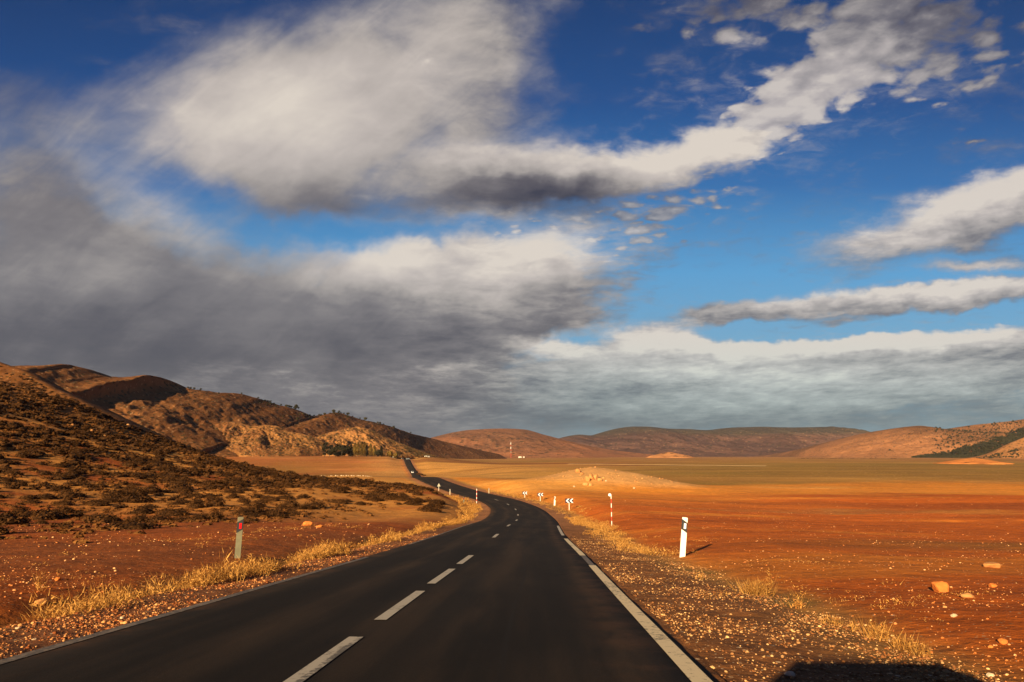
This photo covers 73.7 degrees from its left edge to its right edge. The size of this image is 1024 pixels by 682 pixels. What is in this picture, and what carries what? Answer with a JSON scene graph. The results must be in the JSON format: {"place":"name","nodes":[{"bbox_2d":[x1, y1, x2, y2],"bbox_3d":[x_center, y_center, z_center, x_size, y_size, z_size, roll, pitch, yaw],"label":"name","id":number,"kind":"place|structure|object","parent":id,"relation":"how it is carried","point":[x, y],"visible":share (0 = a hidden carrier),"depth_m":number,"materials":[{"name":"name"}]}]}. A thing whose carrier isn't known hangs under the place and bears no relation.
{"place":"outdoors","nodes":[
{"label":"outdoors","id":0,"kind":"place"},
{"bbox_2d":[0,362,175,441],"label":"hill","id":1,"kind":"structure","parent":0,"point":[17,380],"depth_m":312.15,"materials":[{"name":"soil"}]},
{"bbox_2d":[0,365,84,405],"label":"scrub","id":2,"kind":"object","parent":1,"relation":"on","point":[28,386],"visible":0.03,"depth_m":305.90,"materials":[{"name":"plant"}]},
{"bbox_2d":[0,534,433,656],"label":"gravel","id":3,"kind":"structure","parent":0,"point":[116,610],"depth_m":9.37,"materials":[{"name":"gravel"}]},
{"bbox_2d":[13,364,506,458],"bbox_3d":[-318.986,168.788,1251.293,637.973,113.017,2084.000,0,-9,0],"label":"hill","id":4,"kind":"structure","parent":0,"point":[172,410],"depth_m":799.42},
{"bbox_2d":[214,421,329,456],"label":"hill","id":5,"kind":"structure","parent":0,"point":[264,431],"depth_m":769.92,"materials":[{"name":"stone"}]},
{"bbox_2d":[213,420,326,455],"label":"scrub","id":6,"kind":"object","parent":5,"relation":"on","point":[275,447],"visible":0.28,"depth_m":764.05,"materials":[{"name":"green plant"}]},
{"bbox_2d":[0,477,717,681],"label":"road","id":7,"kind":"structure","parent":0,"point":[528,595],"depth_m":7.64,"materials":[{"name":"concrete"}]},
{"bbox_2d":[0,557,367,663],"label":"edge line","id":8,"kind":"object","parent":7,"relation":"on","point":[30,653],"visible":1,"depth_m":8.07,"materials":[{"name":"paint"}]},
{"bbox_2d":[283,637,361,681],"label":"dash","id":9,"kind":"object","parent":7,"relation":"on","point":[310,669],"visible":1,"depth_m":5.90,"materials":[{"name":"paint"}]},
{"bbox_2d":[374,591,423,619],"bbox_3d":[-1.516,3.657,9.527,0.151,0.216,2.902,0,-9,2],"label":"dash","id":10,"kind":"object","parent":7,"relation":"on","point":[390,612],"visible":1,"depth_m":9.19,"materials":[{"name":"paint"}]},
{"bbox_2d":[428,569,454,582],"bbox_3d":[-1.366,4.623,13.472,0.151,0.224,3.002,0,-9,2],"label":"dash","id":11,"kind":"object","parent":7,"relation":"on","point":[441,576],"visible":1,"depth_m":13.23,"materials":[{"name":"paint"}]},
{"bbox_2d":[457,555,473,563],"bbox_3d":[-1.199,5.659,17.709,0.152,0.221,3.002,0,-9,2],"label":"dash","id":12,"kind":"object","parent":7,"relation":"on","point":[465,559],"visible":1,"depth_m":17.59,"materials":[{"name":"paint"}]},
{"bbox_2d":[565,539,584,554],"bbox_3d":[2.202,7.425,24.811,0.175,0.747,10.407,0,-9,2],"label":"edge line","id":13,"kind":"object","parent":7,"relation":"on","point":[573,546],"visible":1,"depth_m":23.56,"materials":[{"name":"paint"}]},
{"bbox_2d":[589,565,712,681],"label":"edge line","id":14,"kind":"object","parent":7,"relation":"on","point":[690,668],"visible":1,"depth_m":7.25,"materials":[{"name":"paint"}]},
{"bbox_2d":[315,427,442,457],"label":"hill","id":15,"kind":"structure","parent":0,"point":[350,435],"depth_m":899.73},
{"bbox_2d":[316,427,434,457],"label":"scrub","id":16,"kind":"object","parent":15,"relation":"on","point":[399,452],"visible":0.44,"depth_m":914.37,"materials":[{"name":"green plant"}]},
{"bbox_2d":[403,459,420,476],"bbox_3d":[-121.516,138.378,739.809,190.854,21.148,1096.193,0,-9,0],"label":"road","id":17,"kind":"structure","parent":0,"point":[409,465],"depth_m":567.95,"materials":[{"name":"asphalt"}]},
{"bbox_2d":[0,390,1023,681],"bbox_3d":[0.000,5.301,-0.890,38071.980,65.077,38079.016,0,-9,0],"label":"ground","id":18,"kind":"structure","parent":0,"point":[734,496],"depth_m":25.50,"materials":[{"name":"soil"}]},
{"bbox_2d":[0,524,15,533],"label":"bush","id":19,"kind":"object","parent":18,"relation":"on","point":[6,530],"visible":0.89,"depth_m":29.75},
{"bbox_2d":[0,477,16,481],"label":"bush","id":20,"kind":"object","parent":18,"relation":"on","point":[7,479],"visible":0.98,"depth_m":67.20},
{"bbox_2d":[3,471,24,475],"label":"bush","id":21,"kind":"object","parent":18,"relation":"on","point":[15,473],"visible":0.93,"depth_m":71.68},
{"bbox_2d":[0,509,29,524],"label":"bush","id":22,"kind":"object","parent":18,"relation":"on","point":[8,518],"visible":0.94,"depth_m":38.27,"materials":[{"name":"plant"}]},
{"bbox_2d":[7,506,31,513],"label":"bush","id":23,"kind":"object","parent":18,"relation":"on","point":[25,508],"visible":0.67,"depth_m":48.19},
{"bbox_2d":[12,480,29,486],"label":"bush","id":24,"kind":"object","parent":18,"relation":"on","point":[22,483],"visible":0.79,"depth_m":65.42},
{"bbox_2d":[14,452,30,457],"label":"bush","id":25,"kind":"object","parent":18,"relation":"on","point":[22,455],"visible":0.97,"depth_m":85.89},
{"bbox_2d":[14,510,36,516],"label":"bush","id":26,"kind":"object","parent":18,"relation":"on","point":[27,513],"visible":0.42,"depth_m":46.88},
{"bbox_2d":[17,494,37,499],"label":"bush","id":27,"kind":"object","parent":18,"relation":"on","point":[25,496],"visible":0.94,"depth_m":56.88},
{"bbox_2d":[21,499,41,503],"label":"bush","id":28,"kind":"object","parent":18,"relation":"on","point":[30,501],"visible":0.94,"depth_m":54.78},
{"bbox_2d":[34,598,48,604],"bbox_3d":[-7.431,4.115,10.777,0.129,0.108,0.188,-8,-12,39],"label":"rock","id":29,"kind":"object","parent":18,"relation":"on","point":[41,600],"visible":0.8,"depth_m":10.74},
{"bbox_2d":[32,570,55,590],"bbox_3d":[-8.026,4.044,11.694,0.530,0.466,0.531,2,-10,-10],"label":"grass tuft","id":30,"kind":"object","parent":18,"relation":"on","point":[38,584],"visible":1,"depth_m":11.59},
{"bbox_2d":[24,508,65,519],"bbox_3d":[-31.545,11.737,46.169,2.130,0.945,2.560,-2,-10,10],"label":"bush","id":31,"kind":"object","parent":18,"relation":"on","point":[50,514],"visible":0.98,"depth_m":45.70,"materials":[{"name":"plant"}]},
{"bbox_2d":[37,470,52,474],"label":"bush","id":32,"kind":"object","parent":18,"relation":"on","point":[46,472],"visible":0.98,"depth_m":75.67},
{"bbox_2d":[35,493,57,499],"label":"bush","id":33,"kind":"object","parent":18,"relation":"on","point":[42,497],"visible":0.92,"depth_m":57.82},
{"bbox_2d":[50,463,67,466],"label":"bush","id":34,"kind":"object","parent":18,"relation":"on","point":[58,465],"visible":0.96,"depth_m":84.30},
{"bbox_2d":[52,448,69,454],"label":"bush","id":35,"kind":"object","parent":18,"relation":"on","point":[61,452],"visible":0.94,"depth_m":94.91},
{"bbox_2d":[47,473,74,478],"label":"bush","id":36,"kind":"object","parent":18,"relation":"on","point":[60,474],"visible":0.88,"depth_m":74.69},
{"bbox_2d":[55,500,74,505],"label":"bush","id":37,"kind":"object","parent":18,"relation":"on","point":[63,503],"visible":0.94,"depth_m":54.84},
{"bbox_2d":[54,505,76,512],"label":"bush","id":38,"kind":"object","parent":18,"relation":"on","point":[67,509],"visible":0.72,"depth_m":49.85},
{"bbox_2d":[58,489,81,498],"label":"bush","id":39,"kind":"object","parent":18,"relation":"on","point":[69,493],"visible":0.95,"depth_m":60.25,"materials":[{"name":"plant"}]},
{"bbox_2d":[63,468,81,474],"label":"bush","id":40,"kind":"object","parent":18,"relation":"on","point":[73,471],"visible":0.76,"depth_m":78.82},
{"bbox_2d":[69,451,85,457],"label":"bush","id":41,"kind":"object","parent":18,"relation":"on","point":[80,455],"visible":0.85,"depth_m":94.31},
{"bbox_2d":[72,481,91,485],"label":"bush","id":42,"kind":"object","parent":18,"relation":"on","point":[81,483],"visible":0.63,"depth_m":70.77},
{"bbox_2d":[87,500,110,506],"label":"bush","id":43,"kind":"object","parent":18,"relation":"on","point":[97,504],"visible":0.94,"depth_m":56.22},
{"bbox_2d":[90,470,108,474],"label":"bush","id":44,"kind":"object","parent":18,"relation":"on","point":[98,472],"visible":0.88,"depth_m":82.93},
{"bbox_2d":[92,464,108,468],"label":"bush","id":45,"kind":"object","parent":18,"relation":"on","point":[99,466],"visible":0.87,"depth_m":89.30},
{"bbox_2d":[80,512,123,523],"bbox_3d":[-25.037,10.816,41.665,2.460,0.751,2.146,4,-10,-21],"label":"bush","id":46,"kind":"object","parent":18,"relation":"on","point":[107,517],"visible":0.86,"depth_m":41.32,"materials":[{"name":"plant"}]},
{"bbox_2d":[100,497,118,502],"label":"bush","id":47,"kind":"object","parent":18,"relation":"on","point":[110,500],"visible":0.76,"depth_m":59.64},
{"bbox_2d":[103,493,120,499],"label":"bush","id":48,"kind":"object","parent":18,"relation":"on","point":[112,496],"visible":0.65,"depth_m":61.25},
{"bbox_2d":[101,489,127,496],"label":"bush","id":49,"kind":"object","parent":18,"relation":"on","point":[116,492],"visible":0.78,"depth_m":63.99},
{"bbox_2d":[120,460,137,466],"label":"bush","id":50,"kind":"object","parent":18,"relation":"on","point":[131,463],"visible":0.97,"depth_m":96.14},
{"bbox_2d":[107,518,160,529],"bbox_3d":[-18.993,9.251,34.433,2.239,0.679,2.410,-4,-10,23],"label":"bush","id":51,"kind":"object","parent":18,"relation":"on","point":[133,525],"visible":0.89,"depth_m":34.08,"materials":[{"name":"plant"}]},
{"bbox_2d":[118,491,153,502],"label":"bush","id":52,"kind":"object","parent":18,"relation":"on","point":[134,498],"visible":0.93,"depth_m":60.81,"materials":[{"name":"plant"}]},
{"bbox_2d":[126,487,149,496],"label":"bush","id":53,"kind":"object","parent":18,"relation":"on","point":[140,490],"visible":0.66,"depth_m":66.21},
{"bbox_2d":[128,515,149,520],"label":"bush","id":54,"kind":"object","parent":18,"relation":"on","point":[139,517],"visible":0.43,"depth_m":42.47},
{"bbox_2d":[125,506,157,514],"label":"bush","id":55,"kind":"object","parent":18,"relation":"on","point":[142,509],"visible":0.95,"depth_m":50.98,"materials":[{"name":"plant"}]},
{"bbox_2d":[143,485,163,492],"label":"bush","id":56,"kind":"object","parent":18,"relation":"on","point":[155,489],"visible":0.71,"depth_m":71.20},
{"bbox_2d":[144,513,174,522],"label":"bush","id":57,"kind":"object","parent":18,"relation":"on","point":[157,518],"visible":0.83,"depth_m":41.38,"materials":[{"name":"plant"}]},
{"bbox_2d":[155,507,181,515],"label":"bush","id":58,"kind":"object","parent":18,"relation":"on","point":[161,512],"visible":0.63,"depth_m":49.68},
{"bbox_2d":[164,481,189,489],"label":"bush","id":59,"kind":"object","parent":18,"relation":"on","point":[176,485],"visible":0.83,"depth_m":76.64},
{"bbox_2d":[167,500,187,504],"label":"bush","id":60,"kind":"object","parent":18,"relation":"on","point":[176,502],"visible":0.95,"depth_m":59.53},
{"bbox_2d":[165,508,192,515],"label":"bush","id":61,"kind":"object","parent":18,"relation":"on","point":[176,512],"visible":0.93,"depth_m":49.24,"materials":[{"name":"plant"}]},
{"bbox_2d":[0,522,368,610],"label":"field stones","id":62,"kind":"object","parent":18,"relation":"on","point":[114,556],"visible":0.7,"depth_m":17.82,"materials":[{"name":"stone"}]},
{"bbox_2d":[179,486,195,492],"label":"bush","id":63,"kind":"object","parent":18,"relation":"on","point":[187,489],"visible":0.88,"depth_m":74.46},
{"bbox_2d":[185,500,207,508],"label":"bush","id":64,"kind":"object","parent":18,"relation":"on","point":[196,504],"visible":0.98,"depth_m":56.82,"materials":[{"name":"plant"}]},
{"bbox_2d":[187,493,205,498],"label":"bush","id":65,"kind":"object","parent":18,"relation":"on","point":[198,495],"visible":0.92,"depth_m":68.46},
{"bbox_2d":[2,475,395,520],"bbox_3d":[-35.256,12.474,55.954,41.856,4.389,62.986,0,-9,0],"label":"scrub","id":66,"kind":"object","parent":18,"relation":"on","point":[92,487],"visible":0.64,"depth_m":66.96,"materials":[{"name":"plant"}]},
{"bbox_2d":[193,514,208,519],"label":"bush","id":67,"kind":"object","parent":18,"relation":"on","point":[201,516],"visible":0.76,"depth_m":46.17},
{"bbox_2d":[204,484,218,489],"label":"bush","id":68,"kind":"object","parent":18,"relation":"on","point":[211,487],"visible":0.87,"depth_m":80.58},
{"bbox_2d":[204,510,223,519],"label":"bush","id":69,"kind":"object","parent":18,"relation":"on","point":[214,515],"visible":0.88,"depth_m":46.72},
{"bbox_2d":[206,498,225,506],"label":"bush","id":70,"kind":"object","parent":18,"relation":"on","point":[215,502],"visible":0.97,"depth_m":58.64,"materials":[{"name":"plant"}]},
{"bbox_2d":[0,385,443,543],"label":"scrub","id":71,"kind":"object","parent":18,"relation":"on","point":[66,530],"visible":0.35,"depth_m":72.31,"materials":[{"name":"plant"}]},
{"bbox_2d":[221,476,240,482],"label":"bush","id":72,"kind":"object","parent":18,"relation":"on","point":[225,479],"visible":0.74,"depth_m":93.33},
{"bbox_2d":[225,493,241,498],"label":"bush","id":73,"kind":"object","parent":18,"relation":"on","point":[233,496],"visible":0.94,"depth_m":68.55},
{"bbox_2d":[234,517,243,557],"bbox_3d":[-7.654,5.586,19.139,0.161,1.270,0.126,4,-10,-16],"label":"marker post","id":74,"kind":"object","parent":18,"relation":"on","point":[239,532],"visible":0.92,"depth_m":19.11,"materials":[{"name":"white"}]},
{"bbox_2d":[0,494,481,620],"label":"dry grass","id":75,"kind":"structure","parent":18,"relation":"on","point":[324,551],"depth_m":13.90,"materials":[{"name":"plant"}]},
{"bbox_2d":[231,486,253,490],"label":"bush","id":76,"kind":"object","parent":18,"relation":"on","point":[242,488],"visible":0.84,"depth_m":81.48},
{"bbox_2d":[230,509,255,514],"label":"bush","id":77,"kind":"object","parent":18,"relation":"on","point":[237,512],"visible":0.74,"depth_m":52.79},
{"bbox_2d":[242,512,264,516],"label":"bush","id":78,"kind":"object","parent":18,"relation":"on","point":[253,514],"visible":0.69,"depth_m":50.97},
{"bbox_2d":[243,505,265,513],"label":"bush","id":79,"kind":"object","parent":18,"relation":"on","point":[255,509],"visible":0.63,"depth_m":54.31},
{"bbox_2d":[266,496,280,501],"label":"bush","id":80,"kind":"object","parent":18,"relation":"on","point":[273,499],"visible":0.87,"depth_m":68.05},
{"bbox_2d":[262,488,290,494],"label":"bush","id":81,"kind":"object","parent":18,"relation":"on","point":[278,491],"visible":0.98,"depth_m":76.36,"materials":[{"name":"plant"}]},
{"bbox_2d":[267,508,285,515],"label":"bush","id":82,"kind":"object","parent":18,"relation":"on","point":[273,512],"visible":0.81,"depth_m":53.59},
{"bbox_2d":[276,494,293,499],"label":"bush","id":83,"kind":"object","parent":18,"relation":"on","point":[286,497],"visible":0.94,"depth_m":71.28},
{"bbox_2d":[277,480,296,484],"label":"bush","id":84,"kind":"object","parent":18,"relation":"on","point":[286,482],"visible":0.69,"depth_m":95.70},
{"bbox_2d":[280,499,300,507],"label":"bush","id":85,"kind":"object","parent":18,"relation":"on","point":[291,503],"visible":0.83,"depth_m":62.96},
{"bbox_2d":[303,500,326,508],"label":"bush","id":86,"kind":"object","parent":18,"relation":"on","point":[317,504],"visible":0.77,"depth_m":64.91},
{"bbox_2d":[328,446,340,456],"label":"tree","id":87,"kind":"object","parent":18,"relation":"on","point":[333,450],"visible":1,"depth_m":692.23,"materials":[{"name":"green plant"}]},
{"bbox_2d":[331,487,348,493],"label":"bush","id":88,"kind":"object","parent":18,"relation":"on","point":[339,490],"visible":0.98,"depth_m":84.16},
{"bbox_2d":[335,443,348,456],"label":"tree","id":89,"kind":"object","parent":18,"relation":"on","point":[343,448],"visible":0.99,"depth_m":693.23,"materials":[{"name":"green plant"}]},
{"bbox_2d":[360,494,379,500],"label":"bush","id":90,"kind":"object","parent":18,"relation":"on","point":[369,497],"visible":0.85,"depth_m":78.71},
{"bbox_2d":[377,490,391,497],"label":"bush","id":91,"kind":"object","parent":18,"relation":"on","point":[383,493],"visible":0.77,"depth_m":82.54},
{"bbox_2d":[411,456,896,458],"bbox_3d":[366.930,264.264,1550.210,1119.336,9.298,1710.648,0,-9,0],"label":"hedge","id":92,"kind":"object","parent":18,"relation":"on","point":[694,457],"visible":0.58,"depth_m":1654.81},
{"bbox_2d":[679,517,687,556],"bbox_3d":[5.337,6.182,21.260,0.171,1.350,0.133,5,-9,8],"label":"marker post","id":93,"kind":"object","parent":18,"relation":"on","point":[683,536],"visible":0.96,"depth_m":21.22,"materials":[{"name":"white"}]},
{"bbox_2d":[487,489,1000,681],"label":"dry grass","id":94,"kind":"structure","parent":18,"relation":"on","point":[600,528],"depth_m":30.00,"materials":[{"name":"plant"}]},
{"bbox_2d":[726,578,778,596],"bbox_3d":[4.388,4.402,12.277,1.080,0.423,1.064,0,-9,0],"label":"grass tuft","id":95,"kind":"object","parent":18,"relation":"on","point":[755,591],"visible":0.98,"depth_m":12.28,"materials":[{"name":"plant"}]},
{"bbox_2d":[782,591,809,608],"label":"grass tuft","id":96,"kind":"object","parent":18,"relation":"on","point":[798,604],"visible":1,"depth_m":10.66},
{"bbox_2d":[596,495,1023,681],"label":"field stones","id":97,"kind":"object","parent":18,"relation":"on","point":[895,623],"visible":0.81,"depth_m":10.97,"materials":[{"name":"stone"}]},
{"bbox_2d":[817,613,842,626],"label":"grass tuft","id":98,"kind":"object","parent":18,"relation":"on","point":[834,622],"visible":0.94,"depth_m":8.93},
{"bbox_2d":[849,620,866,631],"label":"grass tuft","id":99,"kind":"object","parent":18,"relation":"on","point":[852,628],"visible":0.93,"depth_m":8.52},
{"bbox_2d":[851,612,904,640],"bbox_3d":[4.318,3.338,7.960,0.598,0.320,0.533,-2,-10,11],"label":"grass tuft","id":100,"kind":"object","parent":18,"relation":"on","point":[881,633],"visible":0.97,"depth_m":7.93,"materials":[{"name":"plant"}]},
{"bbox_2d":[885,630,924,649],"bbox_3d":[4.304,3.276,7.502,0.481,0.248,0.486,0,-9,0],"label":"grass tuft","id":101,"kind":"object","parent":18,"relation":"on","point":[897,643],"visible":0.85,"depth_m":7.44,"materials":[{"name":"plant"}]},
{"bbox_2d":[899,640,942,657],"bbox_3d":[4.214,3.224,7.211,0.510,0.209,0.498,0,-9,0],"label":"grass tuft","id":102,"kind":"object","parent":18,"relation":"on","point":[917,651],"visible":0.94,"depth_m":7.14,"materials":[{"name":"plant"}]},
{"bbox_2d":[931,581,949,591],"bbox_3d":[7.253,4.186,11.562,0.273,0.247,0.222,-8,-12,39],"label":"rock","id":103,"kind":"object","parent":18,"relation":"on","point":[939,586],"visible":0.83,"depth_m":11.50,"materials":[{"name":"stone"}]},
{"bbox_2d":[960,593,973,597],"bbox_3d":[7.129,3.983,10.680,0.206,0.087,0.137,-1,-10,6],"label":"rock","id":104,"kind":"object","parent":18,"relation":"on","point":[966,595],"visible":1,"depth_m":10.64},
{"bbox_2d":[983,561,1000,567],"bbox_3d":[11.219,5.249,15.947,0.345,0.159,0.327,-8,-12,39],"label":"rock","id":105,"kind":"object","parent":18,"relation":"on","point":[990,564],"visible":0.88,"depth_m":15.87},
{"bbox_2d":[997,638,1007,643],"bbox_3d":[5.297,3.243,7.365,0.112,0.072,0.089,5,-11,-28],"label":"rock","id":106,"kind":"object","parent":18,"relation":"on","point":[1002,641],"visible":1,"depth_m":7.34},
{"bbox_2d":[0,0,1023,437],"label":"sky","id":107,"kind":"structure","parent":0,"point":[426,218],"materials":[{"name":"blue"}]},
{"bbox_2d":[432,429,651,457],"bbox_3d":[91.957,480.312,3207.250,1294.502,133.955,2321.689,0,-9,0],"label":"hill","id":108,"kind":"structure","parent":0,"point":[528,444],"depth_m":2710.48,"materials":[{"name":"soil"}]},
{"bbox_2d":[645,452,693,457],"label":"hill","id":109,"kind":"structure","parent":0,"point":[669,455],"depth_m":2116.16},
{"bbox_2d":[618,464,748,465],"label":"dirt track","id":110,"kind":"structure","parent":0,"point":[705,465],"depth_m":509.51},
{"bbox_2d":[559,426,868,456],"bbox_3d":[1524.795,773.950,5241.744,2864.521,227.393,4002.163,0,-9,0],"label":"hill","id":111,"kind":"structure","parent":0,"point":[742,442],"depth_m":4306.98,"materials":[{"name":"soil"}]},
{"bbox_2d":[571,536,1022,681],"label":"gravel","id":112,"kind":"structure","parent":0,"point":[947,671],"depth_m":8.05,"materials":[{"name":"gravel"}]},
{"bbox_2d":[752,419,1023,457],"bbox_3d":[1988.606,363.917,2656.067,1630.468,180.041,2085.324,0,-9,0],"label":"hill","id":113,"kind":"structure","parent":0,"point":[900,442],"depth_m":2468.03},
{"bbox_2d":[911,427,1023,457],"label":"wood","id":114,"kind":"object","parent":113,"relation":"on","point":[1002,440],"visible":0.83,"depth_m":2109.50,"materials":[{"name":"green plant"}]},
{"bbox_2d":[932,421,1020,453],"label":"scrub","id":115,"kind":"object","parent":113,"relation":"on","point":[976,434],"visible":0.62,"depth_m":2280.04,"materials":[{"name":"green plant"}]},
{"bbox_2d":[932,458,1012,463],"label":"hill","id":116,"kind":"structure","parent":0,"point":[972,461],"depth_m":635.32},
{"bbox_2d":[969,437,1023,457],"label":"hill","id":117,"kind":"structure","parent":0,"point":[1018,444],"depth_m":1809.43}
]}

